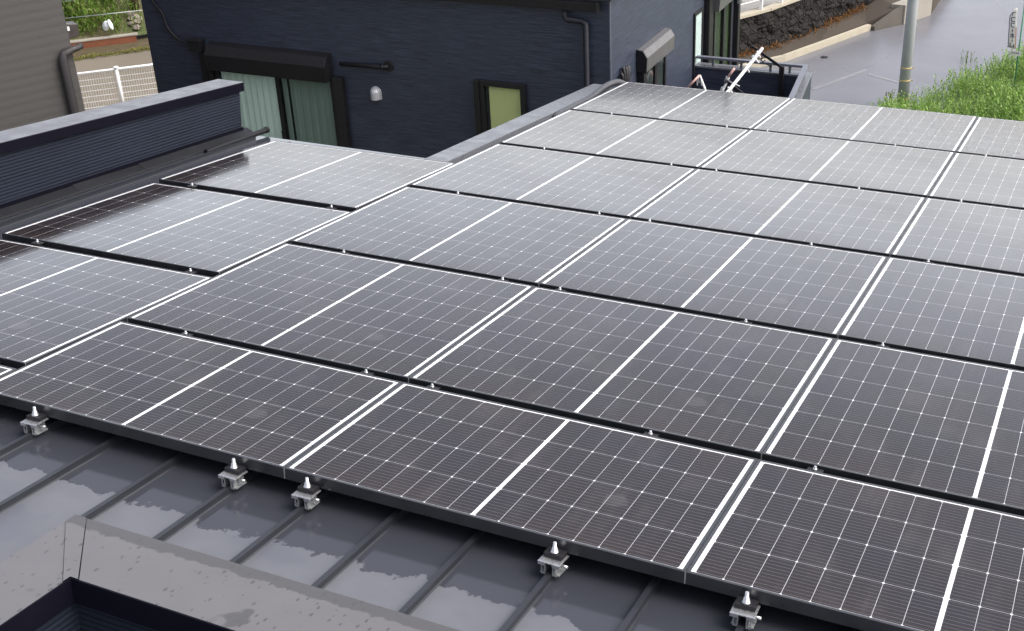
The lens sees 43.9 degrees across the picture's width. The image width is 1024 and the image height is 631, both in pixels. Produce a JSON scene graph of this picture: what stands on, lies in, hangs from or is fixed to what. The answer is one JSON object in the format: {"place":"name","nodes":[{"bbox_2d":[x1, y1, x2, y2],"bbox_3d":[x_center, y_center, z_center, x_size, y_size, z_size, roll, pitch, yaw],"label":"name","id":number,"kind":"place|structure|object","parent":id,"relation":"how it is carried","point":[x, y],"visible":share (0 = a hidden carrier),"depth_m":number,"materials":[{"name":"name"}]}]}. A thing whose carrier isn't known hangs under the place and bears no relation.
{"place":"outdoors","nodes":[
{"label":"outdoors","id":0,"kind":"place"},
{"bbox_2d":[0,0,84,130],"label":"grey house","id":1,"kind":"structure","parent":0,"point":[39,81],"depth_m":13.07,"materials":[{"name":"tile"}]},
{"bbox_2d":[62,0,146,39],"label":"bank","id":2,"kind":"structure","parent":0,"point":[141,31],"depth_m":32.07,"materials":[{"name":"plant"}]},
{"bbox_2d":[61,0,142,18],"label":"wire fence","id":3,"kind":"object","parent":2,"relation":"on","point":[99,14],"visible":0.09,"depth_m":31.57,"materials":[{"name":"metal"}]},
{"bbox_2d":[61,0,143,38],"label":"bank weeds","id":4,"kind":"object","parent":2,"relation":"on","point":[76,5],"visible":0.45,"depth_m":31.85,"materials":[{"name":"green plant"}]},
{"bbox_2d":[102,19,112,30],"bbox_3d":[-10.043,-7.211,31.553,0.301,0.300,0.130,10,31,23],"label":"plastic bag","id":5,"kind":"object","parent":4,"relation":"in","point":[107,25],"visible":1,"depth_m":31.51,"materials":[{"name":"white plastic"}]},
{"bbox_2d":[128,13,138,19],"bbox_3d":[-9.627,-7.591,32.316,0.230,0.222,0.349,-27,36,-37],"label":"rubble stone","id":6,"kind":"object","parent":2,"relation":"on","point":[132,15],"visible":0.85,"depth_m":32.22,"materials":[{"name":"beige stone"}]},
{"bbox_2d":[130,0,139,10],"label":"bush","id":7,"kind":"object","parent":2,"relation":"on","point":[133,4],"visible":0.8,"depth_m":32.44,"materials":[{"name":"plant"}]},
{"bbox_2d":[132,24,141,29],"bbox_3d":[-9.453,-7.263,32.015,0.267,0.159,0.198,10,31,23],"label":"rubble stone","id":8,"kind":"object","parent":2,"relation":"on","point":[137,27],"visible":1,"depth_m":31.95,"materials":[{"name":"beige stone"}]},
{"bbox_2d":[74,34,157,110],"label":"lane","id":9,"kind":"structure","parent":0,"point":[140,57],"depth_m":29.25,"materials":[{"name":"brown concrete"}]},
{"bbox_2d":[73,35,148,59],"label":"verge","id":10,"kind":"structure","parent":9,"relation":"on","point":[142,41],"depth_m":31.42,"materials":[{"name":"brown soil"}]},
{"bbox_2d":[70,32,137,48],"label":"garden wall","id":11,"kind":"structure","parent":10,"relation":"on","point":[108,40],"depth_m":31.61,"materials":[{"name":"concrete"}]},
{"bbox_2d":[74,45,149,60],"bbox_3d":[-9.428,-6.468,30.971,5.542,0.143,0.408,-12,30,-16],"label":"moss line","id":12,"kind":"object","parent":9,"relation":"on","point":[139,48],"visible":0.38,"depth_m":30.90,"materials":[{"name":"green plant"}]},
{"bbox_2d":[77,63,157,109],"bbox_3d":[-8.225,-4.705,26.708,7.804,1.090,0.100,-10,29,-12],"label":"fence","id":13,"kind":"object","parent":9,"relation":"on","point":[116,69],"visible":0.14,"depth_m":26.60,"materials":[{"name":"white metal"}]},
{"bbox_2d":[740,0,778,12],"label":"lot","id":14,"kind":"structure","parent":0,"point":[749,6],"depth_m":28.75,"materials":[{"name":"beige concrete"}]},
{"bbox_2d":[738,0,939,63],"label":"pavement","id":15,"kind":"structure","parent":0,"point":[878,10],"depth_m":29.55,"materials":[{"name":"grey concrete"}]},
{"bbox_2d":[739,4,868,57],"bbox_3d":[6.683,-6.545,29.062,4.765,0.314,0.571,-24,35,-34],"label":"dry fern","id":16,"kind":"object","parent":15,"relation":"on","point":[815,31],"visible":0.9,"depth_m":29.33,"materials":[{"name":"orange plant"}]},
{"bbox_2d":[739,0,874,54],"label":"stone wall","id":17,"kind":"structure","parent":15,"relation":"on","point":[784,23],"depth_m":28.80,"materials":[{"name":"grey stone"}]},
{"bbox_2d":[741,0,782,9],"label":"guard fence","id":18,"kind":"object","parent":17,"relation":"on","point":[761,4],"visible":0.02,"depth_m":28.14,"materials":[{"name":"white metal"}]},
{"bbox_2d":[740,0,799,18],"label":"wall coping","id":19,"kind":"object","parent":17,"relation":"on","point":[765,9],"depth_m":28.25,"materials":[{"name":"concrete"}]},
{"bbox_2d":[759,0,1023,117],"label":"road","id":20,"kind":"structure","parent":0,"point":[948,32],"depth_m":28.02,"materials":[{"name":"grey asphalt"}]},
{"bbox_2d":[738,24,870,66],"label":"kerb","id":21,"kind":"structure","parent":20,"relation":"on","point":[822,43],"depth_m":28.56,"materials":[{"name":"concrete"}]},
{"bbox_2d":[812,69,867,89],"bbox_3d":[6.912,-4.972,26.713,1.786,0.003,0.100,-23,34,-33],"label":"road marking","id":22,"kind":"object","parent":20,"relation":"on","point":[839,79],"visible":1,"depth_m":26.69,"materials":[{"name":"white paint"}]},
{"bbox_2d":[867,74,898,82],"bbox_3d":[7.798,-4.967,26.616,0.080,0.003,0.839,-22,34,-31],"label":"road marking","id":23,"kind":"object","parent":20,"relation":"on","point":[883,78],"visible":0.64,"depth_m":26.61,"materials":[{"name":"white paint"}]},
{"bbox_2d":[871,6,902,30],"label":"ramp wall","id":24,"kind":"structure","parent":20,"relation":"on","point":[893,18],"depth_m":29.74,"materials":[{"name":"concrete"}]},
{"bbox_2d":[891,0,931,24],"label":"concrete block","id":25,"kind":"structure","parent":20,"relation":"on","point":[924,8],"depth_m":30.19,"materials":[{"name":"beige concrete"}]},
{"bbox_2d":[883,50,977,105],"bbox_3d":[8.565,-4.931,26.204,3.659,0.259,0.374,-27,37,-37],"label":"sprig","id":26,"kind":"object","parent":20,"relation":"on","point":[890,96],"visible":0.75,"depth_m":27.16,"materials":[{"name":"green plant"}]},
{"bbox_2d":[1008,8,1023,86],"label":"banner flag","id":27,"kind":"object","parent":20,"relation":"on","point":[1012,30],"visible":1,"depth_m":24.81,"materials":[{"name":"white fabric"}]},
{"bbox_3d":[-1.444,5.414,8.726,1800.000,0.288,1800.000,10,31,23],"label":"ground","id":28,"kind":"structure","parent":0,"visible":0},
{"bbox_2d":[0,79,862,630],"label":"house","id":29,"kind":"structure","parent":28,"relation":"on","point":[102,531],"depth_m":4.19,"materials":[{"name":"metal"}]},
{"bbox_2d":[0,365,16,376],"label":"solar panel","id":30,"kind":"object","parent":29,"relation":"attached to","point":[4,370],"visible":0.55,"depth_m":5.23,"materials":[{"name":"glass"}]},
{"bbox_2d":[20,406,48,434],"bbox_3d":[-1.839,0.402,4.901,0.088,0.099,0.073,9,23,21],"label":"roof clamp","id":31,"kind":"object","parent":29,"relation":"attached to","point":[34,420],"visible":1,"depth_m":4.90,"materials":[{"name":"metal"}]},
{"bbox_2d":[31,239,43,245],"bbox_3d":[-2.546,-0.363,6.825,0.056,0.097,0.040,10,23,23],"label":"panel clamp","id":32,"kind":"object","parent":29,"relation":"attached to","point":[37,242],"visible":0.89,"depth_m":6.81,"materials":[{"name":"metal"}]},
{"bbox_2d":[0,239,212,368],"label":"solar panel","id":33,"kind":"object","parent":29,"relation":"attached to","point":[52,300],"visible":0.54,"depth_m":6.09,"materials":[{"name":"glass"}]},
{"bbox_2d":[1,183,350,276],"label":"solar panel","id":34,"kind":"object","parent":29,"relation":"attached to","point":[200,231],"visible":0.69,"depth_m":7.08,"materials":[{"name":"glass"}]},
{"bbox_2d":[181,331,193,335],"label":"panel clamp","id":35,"kind":"object","parent":29,"relation":"attached to","point":[185,333],"visible":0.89,"depth_m":5.62,"materials":[{"name":"metal"}]},
{"bbox_2d":[185,268,197,273],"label":"panel clamp","id":36,"kind":"object","parent":29,"relation":"attached to","point":[191,271],"visible":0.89,"depth_m":6.40,"materials":[{"name":"metal"}]},
{"bbox_2d":[187,183,197,188],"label":"panel clamp","id":37,"kind":"object","parent":29,"relation":"attached to","point":[192,186],"visible":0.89,"depth_m":7.89,"materials":[{"name":"metal"}]},
{"bbox_2d":[0,321,401,478],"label":"solar panel","id":38,"kind":"object","parent":29,"relation":"attached to","point":[264,412],"visible":0.88,"depth_m":5.04,"materials":[{"name":"glass"}]},
{"bbox_2d":[218,458,247,489],"bbox_3d":[-0.990,0.559,4.526,0.088,0.099,0.073,11,24,25],"label":"roof clamp","id":39,"kind":"object","parent":29,"relation":"attached to","point":[233,473],"visible":1,"depth_m":4.52,"materials":[{"name":"metal"}]},
{"bbox_2d":[204,127,269,152],"bbox_3d":[-2.022,-1.289,9.369,0.048,0.117,0.712,12,32,25],"label":"drain tube","id":40,"kind":"object","parent":29,"relation":"on","point":[264,130],"visible":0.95,"depth_m":9.37,"materials":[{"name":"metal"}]},
{"bbox_2d":[291,477,320,509],"bbox_3d":[-0.708,0.611,4.402,0.088,0.099,0.073,10,23,23],"label":"roof clamp","id":41,"kind":"object","parent":29,"relation":"attached to","point":[306,492],"visible":1,"depth_m":4.40,"materials":[{"name":"metal"}]},
{"bbox_2d":[158,140,454,211],"bbox_3d":[-1.306,-0.921,8.277,1.476,0.044,1.244,10,22,24],"label":"solar panel","id":42,"kind":"object","parent":29,"relation":"attached to","point":[326,177],"visible":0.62,"depth_m":8.18,"materials":[{"name":"glass"}]},
{"bbox_2d":[127,243,534,382],"bbox_3d":[-0.822,-0.048,6.027,1.476,0.044,1.243,10,23,23],"label":"solar panel","id":43,"kind":"object","parent":29,"relation":"attached to","point":[398,321],"visible":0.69,"depth_m":5.92,"materials":[{"name":"glass"}]},
{"bbox_2d":[360,369,374,374],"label":"panel clamp","id":44,"kind":"object","parent":29,"relation":"attached to","point":[366,372],"visible":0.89,"depth_m":5.25,"materials":[{"name":"metal"}]},
{"bbox_2d":[426,383,440,389],"bbox_3d":[-0.322,0.321,5.141,0.056,0.097,0.040,10,23,23],"label":"panel clamp","id":45,"kind":"object","parent":29,"relation":"attached to","point":[433,386],"visible":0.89,"depth_m":5.13,"materials":[{"name":"metal"}]},
{"bbox_2d":[290,186,626,286],"bbox_3d":[-0.265,-0.462,7.113,1.476,0.044,1.244,10,23,23],"label":"solar panel","id":46,"kind":"object","parent":29,"relation":"attached to","point":[527,244],"visible":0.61,"depth_m":7.02,"materials":[{"name":"glass"}]},
{"bbox_2d":[284,382,757,583],"bbox_3d":[0.042,0.547,4.528,1.476,0.044,0.829,10,23,23],"label":"solar panel","id":47,"kind":"object","parent":29,"relation":"attached to","point":[646,504],"visible":0.85,"depth_m":4.44,"materials":[{"name":"glass"}]},
{"bbox_2d":[409,144,695,218],"bbox_3d":[0.291,-0.877,8.199,1.476,0.044,1.244,10,23,23],"label":"solar panel","id":48,"kind":"object","parent":29,"relation":"attached to","point":[620,188],"visible":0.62,"depth_m":8.12,"materials":[{"name":"glass"}]},
{"bbox_2d":[537,541,568,576],"bbox_3d":[0.137,0.767,4.028,0.088,0.099,0.073,12,24,26],"label":"roof clamp","id":49,"kind":"object","parent":29,"relation":"attached to","point":[554,556],"visible":1,"depth_m":4.02,"materials":[{"name":"metal"}]},
{"bbox_2d":[553,79,625,116],"bbox_3d":[0.689,-1.808,10.805,0.193,0.263,1.510,10,31,23],"label":"cable conduit","id":50,"kind":"object","parent":29,"relation":"attached to","point":[603,87],"visible":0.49,"depth_m":10.91,"materials":[{"name":"grey plastic"}]},
{"bbox_2d":[408,286,835,459],"bbox_3d":[0.509,0.199,5.440,1.476,0.044,1.243,10,23,23],"label":"solar panel","id":51,"kind":"object","parent":29,"relation":"attached to","point":[729,386],"visible":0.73,"depth_m":5.33,"materials":[{"name":"glass"}]},
{"bbox_2d":[500,110,748,168],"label":"solar panel","id":52,"kind":"object","parent":29,"relation":"attached to","point":[682,144],"visible":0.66,"depth_m":9.21,"materials":[{"name":"glass"}]},
{"bbox_2d":[643,430,658,436],"bbox_3d":[0.518,0.476,4.770,0.056,0.097,0.040,10,23,23],"label":"panel clamp","id":53,"kind":"object","parent":29,"relation":"attached to","point":[650,433],"visible":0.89,"depth_m":4.76,"materials":[{"name":"metal"}]},
{"bbox_2d":[571,82,791,129],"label":"solar panel","id":54,"kind":"object","parent":29,"relation":"attached to","point":[701,106],"visible":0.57,"depth_m":10.30,"materials":[{"name":"glass"}]},
{"bbox_2d":[539,219,887,338],"bbox_3d":[1.066,-0.216,6.525,1.476,0.044,1.243,11,23,23],"label":"solar panel","id":55,"kind":"object","parent":29,"relation":"attached to","point":[808,289],"visible":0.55,"depth_m":6.43,"materials":[{"name":"glass"}]},
{"bbox_2d":[729,591,761,629],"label":"roof clamp","id":56,"kind":"object","parent":29,"relation":"attached to","point":[747,606],"visible":1,"depth_m":3.77,"materials":[{"name":"metal"}]},
{"bbox_2d":[631,169,925,256],"bbox_3d":[1.622,-0.631,7.611,1.476,0.044,1.244,10,23,23],"label":"solar panel","id":57,"kind":"object","parent":29,"relation":"attached to","point":[853,219],"visible":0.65,"depth_m":7.53,"materials":[{"name":"glass"}]},
{"bbox_2d":[807,466,823,472],"bbox_3d":[1.076,0.580,4.524,0.056,0.097,0.040,10,23,23],"label":"panel clamp","id":58,"kind":"object","parent":29,"relation":"attached to","point":[814,468],"visible":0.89,"depth_m":4.51,"materials":[{"name":"metal"}]},
{"bbox_2d":[699,130,954,197],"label":"solar panel","id":59,"kind":"object","parent":29,"relation":"attached to","point":[911,171],"visible":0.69,"depth_m":8.62,"materials":[{"name":"glass"}]},
{"bbox_2d":[684,459,1023,630],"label":"solar panel","id":60,"kind":"object","parent":29,"relation":"attached to","point":[859,555],"visible":1,"depth_m":3.98,"materials":[{"name":"glass"}]},
{"bbox_2d":[752,98,977,152],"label":"solar panel","id":61,"kind":"object","parent":29,"relation":"attached to","point":[890,126],"visible":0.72,"depth_m":9.72,"materials":[{"name":"glass"}]},
{"bbox_2d":[761,338,1023,515],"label":"solar panel","id":62,"kind":"object","parent":29,"relation":"attached to","point":[950,429],"visible":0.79,"depth_m":4.84,"materials":[{"name":"glass"}]},
{"bbox_2d":[838,257,1023,370],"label":"solar panel","id":63,"kind":"object","parent":29,"relation":"attached to","point":[962,313],"visible":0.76,"depth_m":5.97,"materials":[{"name":"glass"}]},
{"bbox_2d":[890,198,1023,275],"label":"solar panel","id":64,"kind":"object","parent":29,"relation":"attached to","point":[967,235],"visible":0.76,"depth_m":7.08,"materials":[{"name":"glass"}]},
{"bbox_2d":[927,153,1023,209],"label":"solar panel","id":65,"kind":"object","parent":29,"relation":"attached to","point":[984,180],"visible":0.81,"depth_m":8.20,"materials":[{"name":"glass"}]},
{"bbox_2d":[956,117,1023,159],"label":"solar panel","id":66,"kind":"object","parent":29,"relation":"attached to","point":[995,137],"visible":0.76,"depth_m":9.31,"materials":[{"name":"glass"}]},
{"bbox_2d":[141,0,813,157],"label":"neighbour house","id":67,"kind":"structure","parent":28,"relation":"on","point":[422,78],"depth_m":14.36,"materials":[{"name":"blue"}]},
{"bbox_2d":[214,71,339,146],"bbox_3d":[-2.764,-2.146,15.284,1.690,1.650,0.069,10,31,23],"label":"window","id":68,"kind":"structure","parent":67,"relation":"in","point":[261,100],"depth_m":15.07,"materials":[{"name":"green metal"}]},
{"bbox_2d":[473,79,527,135],"bbox_3d":[-0.107,-1.975,13.917,0.600,1.205,0.084,10,31,23],"label":"window","id":69,"kind":"structure","parent":67,"relation":"in","point":[508,100],"depth_m":13.76,"materials":[{"name":"green glass"}]},
{"bbox_2d":[647,56,665,85],"bbox_3d":[1.624,-2.066,14.579,0.033,1.850,0.770,10,31,23],"label":"window","id":70,"kind":"structure","parent":67,"relation":"in","point":[656,75],"depth_m":14.39,"materials":[{"name":"black glass"}]},
{"bbox_2d":[692,7,703,87],"bbox_3d":[2.302,-2.830,15.805,0.023,1.950,0.330,10,31,23],"label":"window","id":71,"kind":"structure","parent":67,"relation":"in","point":[698,19],"depth_m":15.50,"materials":[{"name":"white glass"}]},
{"bbox_2d":[687,68,739,90],"bbox_3d":[2.350,-2.260,14.996,0.653,1.401,0.116,6,30,16],"label":"drying stand","id":72,"kind":"object","parent":67,"relation":"on","point":[726,80],"visible":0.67,"depth_m":14.74,"materials":[{"name":"white paint"}]},
{"bbox_2d":[712,0,732,64],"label":"window","id":73,"kind":"structure","parent":67,"relation":"in","point":[722,21],"depth_m":16.39,"materials":[{"name":"green glass"}]},
{"bbox_2d":[726,47,763,91],"bbox_3d":[2.637,-2.745,14.497,0.132,0.208,1.573,10,31,23],"label":"laundry pole","id":74,"kind":"object","parent":67,"relation":"on","point":[748,65],"visible":0.78,"depth_m":14.59,"materials":[{"name":"silver metal"}]},
{"bbox_2d":[897,0,918,101],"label":"utility pole","id":75,"kind":"object","parent":28,"relation":"on","point":[908,45],"visible":0.84,"depth_m":24.41,"materials":[{"name":"grey concrete"}]},
{"bbox_2d":[868,40,1023,120],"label":"weeds","id":76,"kind":"object","parent":28,"relation":"on","point":[1009,100],"visible":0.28,"depth_m":24.70,"materials":[{"name":"green plant"}]}
]}

